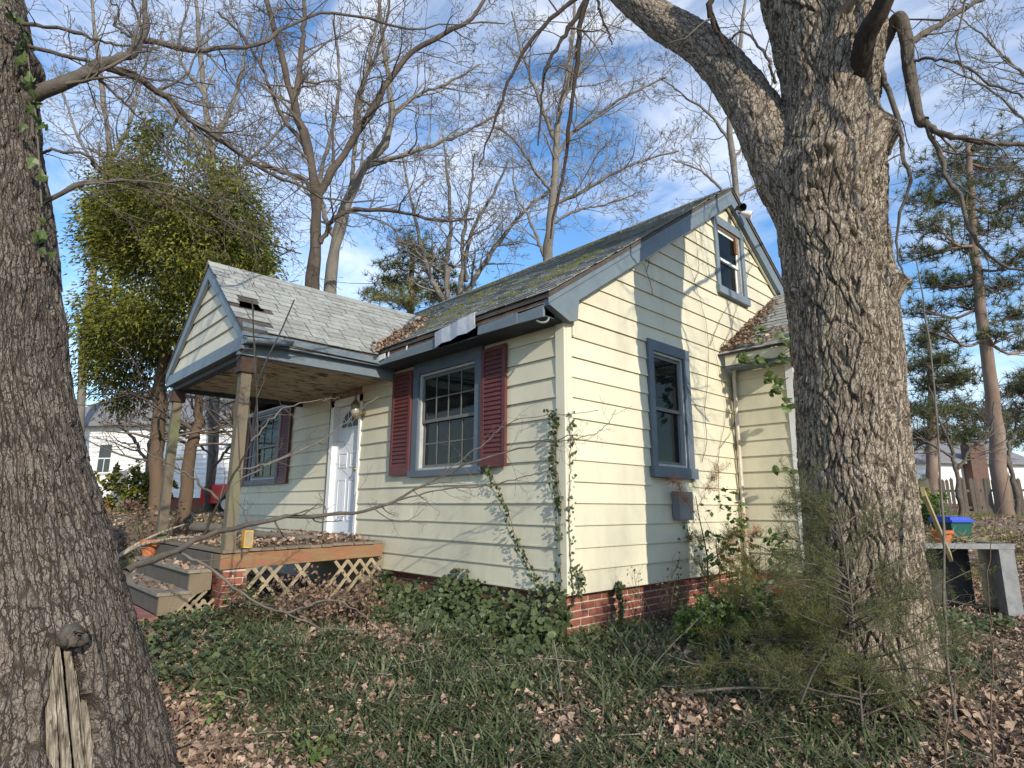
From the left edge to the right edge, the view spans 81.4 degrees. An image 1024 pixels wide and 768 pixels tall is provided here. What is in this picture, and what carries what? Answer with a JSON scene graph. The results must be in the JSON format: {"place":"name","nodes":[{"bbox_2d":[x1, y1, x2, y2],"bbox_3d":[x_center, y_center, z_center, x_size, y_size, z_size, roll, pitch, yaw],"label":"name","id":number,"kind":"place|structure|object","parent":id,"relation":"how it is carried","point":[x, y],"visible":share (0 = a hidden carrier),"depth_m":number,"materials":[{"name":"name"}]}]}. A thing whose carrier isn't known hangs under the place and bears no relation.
{"place":"outdoors","nodes":[
{"label":"outdoors","id":0,"kind":"place"},
{"bbox_2d":[24,0,1023,455],"label":"sky","id":1,"kind":"structure","parent":0,"point":[353,260],"materials":[{"name":"blue"}]},
{"bbox_2d":[109,510,1023,767],"bbox_3d":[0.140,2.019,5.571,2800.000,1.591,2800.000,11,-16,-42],"label":"ground","id":2,"kind":"structure","parent":0,"point":[675,710],"depth_m":3.78,"materials":[{"name":"brown plant"}]},
{"bbox_2d":[39,0,189,435],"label":"bare tree","id":3,"kind":"object","parent":2,"relation":"on","point":[104,112],"visible":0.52,"depth_m":27.81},
{"bbox_2d":[93,460,178,513],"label":"shrub","id":4,"kind":"object","parent":2,"relation":"on","point":[125,492],"visible":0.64,"depth_m":16.57,"materials":[{"name":"broad green leaves"},{"name":"twig bark"}]},
{"bbox_2d":[133,604,157,626],"bbox_3d":[-4.459,2.470,6.368,0.610,0.195,2.420,11,-16,-42],"label":"path pad","id":5,"kind":"object","parent":2,"relation":"on","point":[141,612],"visible":0.07,"depth_m":5.81,"materials":[{"name":"red paint"}]},
{"bbox_2d":[110,496,187,555],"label":"dead bush","id":6,"kind":"object","parent":2,"relation":"on","point":[124,543],"visible":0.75,"depth_m":10.15,"materials":[{"name":"brown plant"}]},
{"bbox_2d":[80,370,229,510],"bbox_3d":[-11.107,1.862,18.956,4.662,4.678,1.670,2,-12,-7],"label":"bare tree","id":7,"kind":"object","parent":2,"relation":"on","point":[138,446],"visible":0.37,"depth_m":18.84,"materials":[{"name":"brown plant"}]},
{"bbox_2d":[85,390,232,508],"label":"neighbour house","id":8,"kind":"structure","parent":2,"relation":"on","point":[104,463],"depth_m":25.90,"materials":[{"name":"white"}]},
{"bbox_2d":[95,443,113,473],"bbox_3d":[-17.878,3.264,26.123,0.774,1.320,0.060,-2,-12,12],"label":"window","id":9,"kind":"structure","parent":8,"relation":"in","point":[103,464],"depth_m":26.11,"materials":[{"name":"white glass"}]},
{"bbox_2d":[111,471,127,505],"bbox_3d":[-16.919,4.493,25.623,0.711,1.500,0.048,-2,-12,12],"label":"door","id":10,"kind":"structure","parent":8,"relation":"in","point":[124,472],"depth_m":25.63,"materials":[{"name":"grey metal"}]},
{"bbox_2d":[125,544,214,615],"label":"porch steps","id":11,"kind":"structure","parent":2,"relation":"on","point":[191,582],"depth_m":6.19,"materials":[{"name":"beige wood"}]},
{"bbox_2d":[140,539,159,555],"bbox_3d":[-4.749,2.143,7.797,0.228,0.200,0.231,11,-16,-42],"label":"terracotta pot","id":12,"kind":"object","parent":11,"relation":"on","point":[148,551],"visible":0.59,"depth_m":7.72,"materials":[{"name":"ceramic"}]},
{"bbox_2d":[119,527,210,557],"bbox_3d":[-4.525,2.113,7.641,1.542,0.548,0.404,0,-12,3],"label":"broken stick","id":13,"kind":"object","parent":11,"relation":"on","point":[155,542],"visible":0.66,"depth_m":7.65,"materials":[{"name":"brown wood"}]},
{"bbox_2d":[131,554,207,589],"bbox_3d":[-4.026,2.132,6.806,0.555,0.266,2.106,11,-16,-42],"label":"leaf pile","id":14,"kind":"object","parent":11,"relation":"on","point":[184,564],"visible":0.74,"depth_m":6.47,"materials":[{"name":"brown plant"}]},
{"bbox_2d":[143,508,215,538],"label":"dead bush","id":15,"kind":"object","parent":2,"relation":"on","point":[185,529],"visible":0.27,"depth_m":11.16,"materials":[{"name":"brown plant"}]},
{"bbox_2d":[57,96,309,538],"bbox_3d":[-7.388,-1.498,13.950,6.066,10.782,7.772,11,-16,-42],"label":"cedar tree","id":16,"kind":"object","parent":2,"relation":"on","point":[105,328],"visible":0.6,"depth_m":12.66,"materials":[{"name":"green plant"}]},
{"bbox_2d":[166,400,232,511],"bbox_3d":[-10.380,2.272,20.038,4.273,4.288,1.531,0,-12,2],"label":"bare tree","id":17,"kind":"object","parent":2,"relation":"on","point":[213,464],"visible":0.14,"depth_m":19.92,"materials":[{"name":"brown plant"}]},
{"bbox_2d":[83,0,325,511],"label":"bare tree","id":18,"kind":"object","parent":2,"relation":"on","point":[202,75],"visible":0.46,"depth_m":23.69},
{"bbox_2d":[186,394,232,432],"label":"bare tree","id":19,"kind":"object","parent":2,"relation":"on","point":[225,413],"visible":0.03,"depth_m":22.86,"materials":[{"name":"brown plant"}]},
{"bbox_2d":[197,690,228,729],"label":"seedling","id":20,"kind":"object","parent":2,"relation":"on","point":[213,715],"visible":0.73,"depth_m":3.80,"materials":[{"name":"green plant"}]},
{"bbox_2d":[200,484,226,511],"bbox_3d":[-8.222,3.811,20.970,4.620,1.505,1.805,3,-12,-11],"label":"car","id":21,"kind":"object","parent":2,"relation":"on","point":[216,489],"visible":0.11,"depth_m":19.74,"materials":[{"name":"red paint"}]},
{"bbox_2d":[203,571,275,624],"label":"tangled bush","id":22,"kind":"object","parent":2,"relation":"on","point":[234,608],"visible":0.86,"depth_m":5.61,"materials":[{"name":"brown plant"}]},
{"bbox_2d":[0,0,504,767],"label":"oak tree","id":23,"kind":"object","parent":2,"relation":"on","point":[78,684],"visible":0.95,"depth_m":3.23,"materials":[{"name":"brown plant"}]},
{"bbox_2d":[0,0,56,266],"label":"ivy vine","id":24,"kind":"object","parent":23,"relation":"attached to","point":[28,80],"visible":0.98,"depth_m":3.65,"materials":[{"name":"green plant"}]},
{"bbox_2d":[252,301,257,476],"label":"dead stalk","id":25,"kind":"object","parent":23,"relation":"attached to","point":[257,403],"visible":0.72,"depth_m":4.89,"materials":[{"name":"plant"}]},
{"bbox_2d":[257,300,294,383],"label":"dead stalk","id":26,"kind":"object","parent":23,"relation":"attached to","point":[262,370],"visible":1,"depth_m":4.96,"materials":[{"name":"plant"}]},
{"bbox_2d":[159,536,383,610],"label":"porch deck","id":27,"kind":"structure","parent":2,"relation":"on","point":[243,565],"depth_m":6.58,"materials":[{"name":"brown wood"}]},
{"bbox_2d":[119,510,192,554],"bbox_3d":[-4.880,2.078,7.854,1.124,0.892,0.460,7,-14,-31],"label":"broken stick","id":28,"kind":"object","parent":27,"relation":"on","point":[151,536],"visible":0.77,"depth_m":7.95,"materials":[{"name":"brown wood"}]},
{"bbox_2d":[241,530,253,547],"bbox_3d":[-2.836,1.659,6.374,0.090,0.180,0.093,11,-16,-42],"label":"yellow box","id":29,"kind":"object","parent":27,"relation":"on","point":[247,539],"visible":1,"depth_m":6.34,"materials":[{"name":"plastic"}]},
{"bbox_2d":[189,523,319,541],"bbox_3d":[-3.398,1.915,7.711,2.428,0.186,0.153,-6,-13,29],"label":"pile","id":30,"kind":"object","parent":27,"relation":"on","point":[201,527],"visible":0.62,"depth_m":7.58,"materials":[{"name":"brown plant"}]},
{"bbox_2d":[166,529,370,548],"bbox_3d":[-3.147,1.968,7.646,1.758,0.160,2.404,11,-16,-42],"label":"leaf pile","id":31,"kind":"object","parent":27,"relation":"on","point":[217,538],"visible":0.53,"depth_m":7.18,"materials":[{"name":"brown plant"}]},
{"bbox_2d":[236,565,342,621],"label":"dead bush","id":32,"kind":"object","parent":2,"relation":"on","point":[302,602],"visible":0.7,"depth_m":5.74,"materials":[{"name":"brown plant"}]},
{"bbox_2d":[276,725,342,766],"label":"seedling","id":33,"kind":"object","parent":2,"relation":"on","point":[315,755],"visible":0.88,"depth_m":3.39,"materials":[{"name":"green plant"}]},
{"bbox_2d":[278,571,354,630],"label":"dead bush","id":34,"kind":"object","parent":2,"relation":"on","point":[321,612],"visible":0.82,"depth_m":5.52,"materials":[{"name":"brown plant"}]},
{"bbox_2d":[173,0,508,289],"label":"bare tree","id":35,"kind":"object","parent":2,"relation":"on","point":[317,238],"visible":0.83,"depth_m":16.80,"materials":[{"name":"brown plant"}]},
{"bbox_2d":[299,557,393,626],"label":"dead bush","id":36,"kind":"object","parent":2,"relation":"on","point":[356,595],"visible":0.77,"depth_m":5.68,"materials":[{"name":"brown plant"}]},
{"bbox_2d":[237,0,533,293],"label":"bare tree","id":37,"kind":"object","parent":2,"relation":"on","point":[331,269],"visible":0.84,"depth_m":19.42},
{"bbox_2d":[339,222,481,313],"bbox_3d":[-4.075,-0.625,24.772,5.802,11.925,4.909,11,-16,-42],"label":"pine tree","id":38,"kind":"object","parent":2,"relation":"on","point":[408,302],"visible":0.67,"depth_m":24.98,"materials":[{"name":"green plant"}]},
{"bbox_2d":[155,186,804,638],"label":"house","id":39,"kind":"structure","parent":2,"relation":"on","point":[605,326],"depth_m":7.01,"materials":[{"name":"beige"}]},
{"bbox_2d":[244,407,281,485],"bbox_3d":[-4.412,1.142,10.680,0.145,1.320,1.400,11,-16,-42],"label":"window","id":40,"kind":"structure","parent":39,"relation":"in","point":[268,438],"depth_m":10.74,"materials":[{"name":"glass"}]},
{"bbox_2d":[332,406,358,533],"bbox_3d":[-2.357,1.197,8.477,0.130,1.810,0.741,11,-16,-42],"label":"door","id":41,"kind":"structure","parent":39,"relation":"in","point":[344,485],"depth_m":8.53,"materials":[{"name":"white paint"}]},
{"bbox_2d":[370,311,437,352],"bbox_3d":[-1.394,-0.793,8.540,0.652,1.241,2.490,-1,-12,7],"label":"leaf pile","id":42,"kind":"object","parent":39,"relation":"on","point":[397,335],"visible":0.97,"depth_m":8.03,"materials":[{"name":"brown plant"}]},
{"bbox_2d":[407,345,484,477],"bbox_3d":[-0.749,0.355,6.882,0.145,1.400,1.350,11,-16,-42],"label":"window","id":43,"kind":"structure","parent":39,"relation":"in","point":[446,389],"depth_m":6.91,"materials":[{"name":"glass"}]},
{"bbox_2d":[482,465,547,599],"bbox_3d":[0.011,1.393,5.721,0.093,1.257,0.941,11,-16,-42],"label":"ivy vine","id":44,"kind":"object","parent":39,"relation":"attached to","point":[505,507],"visible":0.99,"depth_m":5.67,"materials":[{"name":"green plant"}]},
{"bbox_2d":[543,408,563,598],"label":"ivy vine","id":45,"kind":"object","parent":39,"relation":"attached to","point":[551,460],"visible":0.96,"depth_m":5.44,"materials":[{"name":"green plant"}]},
{"bbox_2d":[564,411,586,601],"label":"ivy vine","id":46,"kind":"object","parent":39,"relation":"attached to","point":[580,576],"visible":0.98,"depth_m":5.28,"materials":[{"name":"green plant"}]},
{"bbox_2d":[612,580,626,628],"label":"ivy vine","id":47,"kind":"object","parent":39,"relation":"attached to","point":[619,588],"visible":0.94,"depth_m":5.59,"materials":[{"name":"green plant"}]},
{"bbox_2d":[645,338,698,479],"bbox_3d":[1.795,0.303,6.807,0.900,1.535,0.145,11,-16,-42],"label":"window","id":48,"kind":"structure","parent":39,"relation":"in","point":[668,368],"depth_m":6.85,"materials":[{"name":"glass"}]},
{"bbox_2d":[642,232,752,502],"bbox_3d":[2.582,-0.481,7.663,3.255,4.164,0.008,11,-16,-42],"label":"bare creeper","id":49,"kind":"object","parent":39,"relation":"attached to","point":[708,352],"visible":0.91,"depth_m":7.59,"materials":[{"name":"brown plant"}]},
{"bbox_2d":[710,215,750,307],"bbox_3d":[3.070,-1.736,8.452,0.905,1.155,0.153,11,-16,-42],"label":"window","id":50,"kind":"structure","parent":39,"relation":"in","point":[730,270],"depth_m":8.49,"materials":[{"name":"plastic"}]},
{"bbox_2d":[721,296,788,351],"bbox_3d":[3.378,-0.913,8.282,1.988,1.200,0.911,26,-28,-65],"label":"leaf pile","id":51,"kind":"object","parent":39,"relation":"on","point":[737,340],"visible":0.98,"depth_m":8.01,"materials":[{"name":"brown plant"}]},
{"bbox_2d":[736,324,797,475],"bbox_3d":[3.116,0.177,7.209,0.307,1.845,0.725,11,-16,-42],"label":"hanging vine","id":52,"kind":"object","parent":39,"relation":"hanging from","point":[777,389],"visible":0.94,"depth_m":7.17,"materials":[{"name":"green plant"}]},
{"bbox_2d":[367,116,594,301],"bbox_3d":[-1.647,-3.238,23.046,8.245,16.385,6.577,6,-13,-26],"label":"bare tree","id":53,"kind":"object","parent":2,"relation":"on","point":[463,260],"visible":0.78,"depth_m":23.50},
{"bbox_2d":[75,361,1022,455],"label":"woods","id":54,"kind":"object","parent":2,"relation":"on","point":[920,419],"depth_m":71.94,"materials":[{"name":"brown plant"}]},
{"bbox_2d":[89,307,1023,767],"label":"fallen branch","id":55,"kind":"object","parent":2,"relation":"on","point":[132,566],"depth_m":4.12,"materials":[{"name":"brown wood"}]},
{"bbox_2d":[553,640,563,701],"bbox_3d":[0.313,1.931,4.020,0.012,0.354,0.165,4,-12,-19],"label":"fallen stick","id":56,"kind":"object","parent":2,"relation":"on","point":[558,667],"visible":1,"depth_m":4.03,"materials":[{"name":"wood"}]},
{"bbox_2d":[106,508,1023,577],"bbox_3d":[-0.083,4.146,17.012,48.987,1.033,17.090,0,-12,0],"label":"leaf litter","id":57,"kind":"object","parent":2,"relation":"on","point":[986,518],"visible":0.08,"depth_m":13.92,"materials":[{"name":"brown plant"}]},
{"bbox_2d":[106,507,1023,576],"bbox_3d":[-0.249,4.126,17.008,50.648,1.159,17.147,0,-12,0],"label":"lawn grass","id":58,"kind":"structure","parent":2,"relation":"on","point":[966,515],"depth_m":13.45,"materials":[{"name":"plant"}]},
{"bbox_2d":[137,568,1017,699],"bbox_3d":[0.611,2.138,5.654,8.462,0.641,3.288,0,-12,0],"label":"ground ivy","id":59,"kind":"object","parent":2,"relation":"on","point":[440,598],"visible":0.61,"depth_m":5.19,"materials":[{"name":"green plant"}]},
{"bbox_2d":[453,0,707,274],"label":"bare tree","id":60,"kind":"object","parent":2,"relation":"on","point":[555,136],"visible":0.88,"depth_m":19.88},
{"bbox_2d":[141,599,1023,767],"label":"lily turf grass","id":61,"kind":"structure","parent":2,"relation":"on","point":[487,739],"depth_m":3.86,"materials":[{"name":"green plant"}]},
{"bbox_2d":[641,614,703,679],"bbox_3d":[1.170,1.911,4.328,0.552,0.429,0.010,4,-12,-16],"label":"fallen stick","id":62,"kind":"object","parent":61,"relation":"on","point":[674,642],"visible":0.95,"depth_m":4.34,"materials":[{"name":"brown wood"}]},
{"bbox_2d":[685,686,799,693],"bbox_3d":[1.467,1.968,3.807,0.702,0.074,0.022,-2,-12,12],"label":"fallen stick","id":63,"kind":"object","parent":61,"relation":"on","point":[717,689],"visible":0.81,"depth_m":3.82,"materials":[{"name":"wood"}]},
{"bbox_2d":[626,551,691,622],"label":"twiggy bush","id":64,"kind":"object","parent":2,"relation":"on","point":[660,601],"visible":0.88,"depth_m":5.82,"materials":[{"name":"brown plant"}]},
{"bbox_2d":[629,574,712,627],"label":"twiggy bush","id":65,"kind":"object","parent":2,"relation":"on","point":[670,609],"visible":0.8,"depth_m":5.65,"materials":[{"name":"brown plant"}]},
{"bbox_2d":[672,588,730,645],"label":"weeds","id":66,"kind":"object","parent":2,"relation":"on","point":[685,621],"visible":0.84,"depth_m":5.01,"materials":[{"name":"green plant"}]},
{"bbox_2d":[638,0,779,212],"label":"bare tree","id":67,"kind":"object","parent":2,"relation":"on","point":[728,137],"visible":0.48,"depth_m":29.08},
{"bbox_2d":[666,457,764,593],"bbox_3d":[2.151,1.595,6.271,1.088,1.718,0.617,0,-12,3],"label":"shrub","id":68,"kind":"object","parent":2,"relation":"on","point":[670,478],"visible":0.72,"depth_m":6.36,"materials":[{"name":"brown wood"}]},
{"bbox_2d":[681,520,750,596],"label":"shrub","id":69,"kind":"object","parent":2,"relation":"on","point":[727,535],"visible":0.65,"depth_m":6.45,"materials":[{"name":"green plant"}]},
{"bbox_2d":[678,487,760,584],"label":"shrub","id":70,"kind":"object","parent":2,"relation":"on","point":[709,556],"visible":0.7,"depth_m":6.13,"materials":[{"name":"green plant"}]},
{"bbox_2d":[449,0,1023,698],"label":"oak tree","id":71,"kind":"object","parent":2,"relation":"on","point":[819,136],"visible":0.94,"depth_m":4.64,"materials":[{"name":"brown plant"}]},
{"bbox_2d":[704,489,793,590],"bbox_3d":[2.437,1.761,6.146,0.906,1.334,0.700,-2,-12,10],"label":"shrub","id":72,"kind":"object","parent":2,"relation":"on","point":[744,527],"visible":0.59,"depth_m":6.07,"materials":[{"name":"green plant"}]},
{"bbox_2d":[698,577,802,642],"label":"weeds","id":73,"kind":"object","parent":2,"relation":"on","point":[726,608],"visible":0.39,"depth_m":4.96,"materials":[{"name":"green plant"}]},
{"bbox_2d":[674,540,863,703],"bbox_3d":[1.818,1.575,3.984,1.161,1.054,1.142,11,-16,-42],"label":"juniper seedling","id":74,"kind":"object","parent":2,"relation":"on","point":[728,596],"visible":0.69,"depth_m":4.00,"materials":[{"name":"green plant"}]},
{"bbox_2d":[746,588,803,650],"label":"weeds","id":75,"kind":"object","parent":2,"relation":"on","point":[757,612],"visible":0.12,"depth_m":4.67,"materials":[{"name":"green plant"}]},
{"bbox_2d":[729,449,1003,734],"bbox_3d":[2.130,1.278,3.780,1.982,1.777,1.429,11,-16,-42],"label":"juniper seedling","id":76,"kind":"object","parent":2,"relation":"on","point":[825,587],"visible":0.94,"depth_m":3.62,"materials":[{"name":"green plant"}]},
{"bbox_2d":[799,652,825,704],"bbox_3d":[1.604,1.573,3.176,0.013,0.298,0.184,8,-14,-31],"label":"fallen stick","id":77,"kind":"object","parent":76,"relation":"in","point":[806,687],"visible":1,"depth_m":3.19,"materials":[{"name":"grey wood"}]},
{"bbox_2d":[919,485,948,511],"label":"shrub","id":78,"kind":"object","parent":2,"relation":"on","point":[927,490],"visible":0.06,"depth_m":16.80,"materials":[{"name":"green plant"}]},
{"bbox_2d":[920,487,952,561],"bbox_3d":[3.964,1.316,5.552,0.690,0.691,0.056,10,-15,-41],"label":"leaning board","id":79,"kind":"object","parent":2,"relation":"on","point":[933,516],"visible":0.93,"depth_m":5.49,"materials":[{"name":"brown wood"}]},
{"bbox_2d":[897,232,976,723],"bbox_3d":[2.822,0.486,3.968,0.372,3.269,0.142,3,-12,-12],"label":"sapling","id":80,"kind":"object","parent":2,"relation":"on","point":[954,712],"visible":0.96,"depth_m":3.90,"materials":[{"name":"brown plant"}]},
{"bbox_2d":[919,491,957,531],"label":"shrub","id":81,"kind":"object","parent":2,"relation":"on","point":[935,504],"visible":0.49,"depth_m":13.05,"materials":[{"name":"green plant"}]},
{"bbox_2d":[910,396,972,458],"bbox_3d":[15.210,2.671,22.605,1.670,4.678,4.662,7,-13,-28],"label":"bare tree","id":82,"kind":"object","parent":2,"relation":"on","point":[928,439],"visible":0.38,"depth_m":21.97,"materials":[{"name":"brown plant"}]},
{"bbox_2d":[929,516,974,538],"bbox_3d":[8.458,2.872,11.413,0.499,0.668,0.530,2,-12,-8],"label":"recycling bin","id":83,"kind":"object","parent":2,"relation":"on","point":[960,524],"visible":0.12,"depth_m":11.24,"materials":[{"name":"teal plastic"}]},
{"bbox_2d":[904,329,1005,493],"bbox_3d":[19.345,1.426,26.983,5.245,8.951,5.722,-6,-13,29],"label":"pine tree","id":84,"kind":"object","parent":2,"relation":"on","point":[943,359],"visible":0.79,"depth_m":26.84,"materials":[{"name":"green plant"}]},
{"bbox_2d":[889,109,1023,517],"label":"pine tree","id":85,"kind":"object","parent":2,"relation":"on","point":[985,334],"visible":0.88,"depth_m":20.13,"materials":[{"name":"green plant"}]},
{"bbox_2d":[894,0,1023,223],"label":"bare tree","id":86,"kind":"object","parent":2,"relation":"on","point":[1007,59],"visible":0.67,"depth_m":23.01,"materials":[{"name":"plant"}]},
{"bbox_2d":[913,633,1005,767],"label":"sapling","id":87,"kind":"object","parent":2,"relation":"on","point":[945,736],"visible":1,"depth_m":2.61,"materials":[{"name":"brown plant"}]},
{"bbox_2d":[911,386,1023,516],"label":"bare tree","id":88,"kind":"object","parent":2,"relation":"on","point":[958,492],"visible":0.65,"depth_m":16.82,"materials":[{"name":"brown plant"}]},
{"bbox_2d":[912,440,1023,510],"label":"neighbour house","id":89,"kind":"structure","parent":2,"relation":"on","point":[977,469],"depth_m":36.25,"materials":[{"name":"white"}]},
{"bbox_2d":[920,473,925,479],"bbox_3d":[25.194,6.001,35.926,1.120,1.220,0.060,2,-12,-8],"label":"window","id":90,"kind":"structure","parent":89,"relation":"in","point":[922,475],"depth_m":35.95,"materials":[{"name":"grey glass"}]},
{"bbox_2d":[918,477,1023,514],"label":"picket fence","id":91,"kind":"object","parent":2,"relation":"on","point":[986,490],"visible":0.44,"depth_m":21.58,"materials":[{"name":"brown wood"}]},
{"bbox_2d":[925,541,1023,617],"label":"wooden stand","id":92,"kind":"object","parent":2,"relation":"on","point":[1004,591],"visible":0.38,"depth_m":6.58,"materials":[{"name":"grey wood"}]},
{"bbox_2d":[930,530,953,542],"bbox_3d":[4.740,1.686,6.549,0.217,0.150,0.220,11,-16,-42],"label":"terracotta pot","id":93,"kind":"object","parent":92,"relation":"on","point":[948,536],"visible":0.63,"depth_m":6.48,"materials":[{"name":"ceramic"}]},
{"bbox_2d":[926,527,995,542],"bbox_3d":[4.930,1.640,6.669,0.735,0.268,0.690,0,-12,0],"label":"dry debris","id":94,"kind":"object","parent":92,"relation":"on","point":[957,538],"visible":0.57,"depth_m":6.47,"materials":[{"name":"brown plant"}]},
{"bbox_2d":[946,473,1022,767],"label":"sapling","id":95,"kind":"object","parent":2,"relation":"on","point":[992,645],"visible":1,"depth_m":3.04,"materials":[{"name":"brown plant"}]},
{"bbox_2d":[950,381,1023,515],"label":"bare tree","id":96,"kind":"object","parent":2,"relation":"on","point":[1016,493],"visible":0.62,"depth_m":20.81,"materials":[{"name":"brown plant"}]},
{"bbox_2d":[973,366,1023,453],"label":"pine tree","id":97,"kind":"object","parent":2,"relation":"on","point":[1016,384],"visible":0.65,"depth_m":30.38,"materials":[{"name":"green plant"}]}
]}

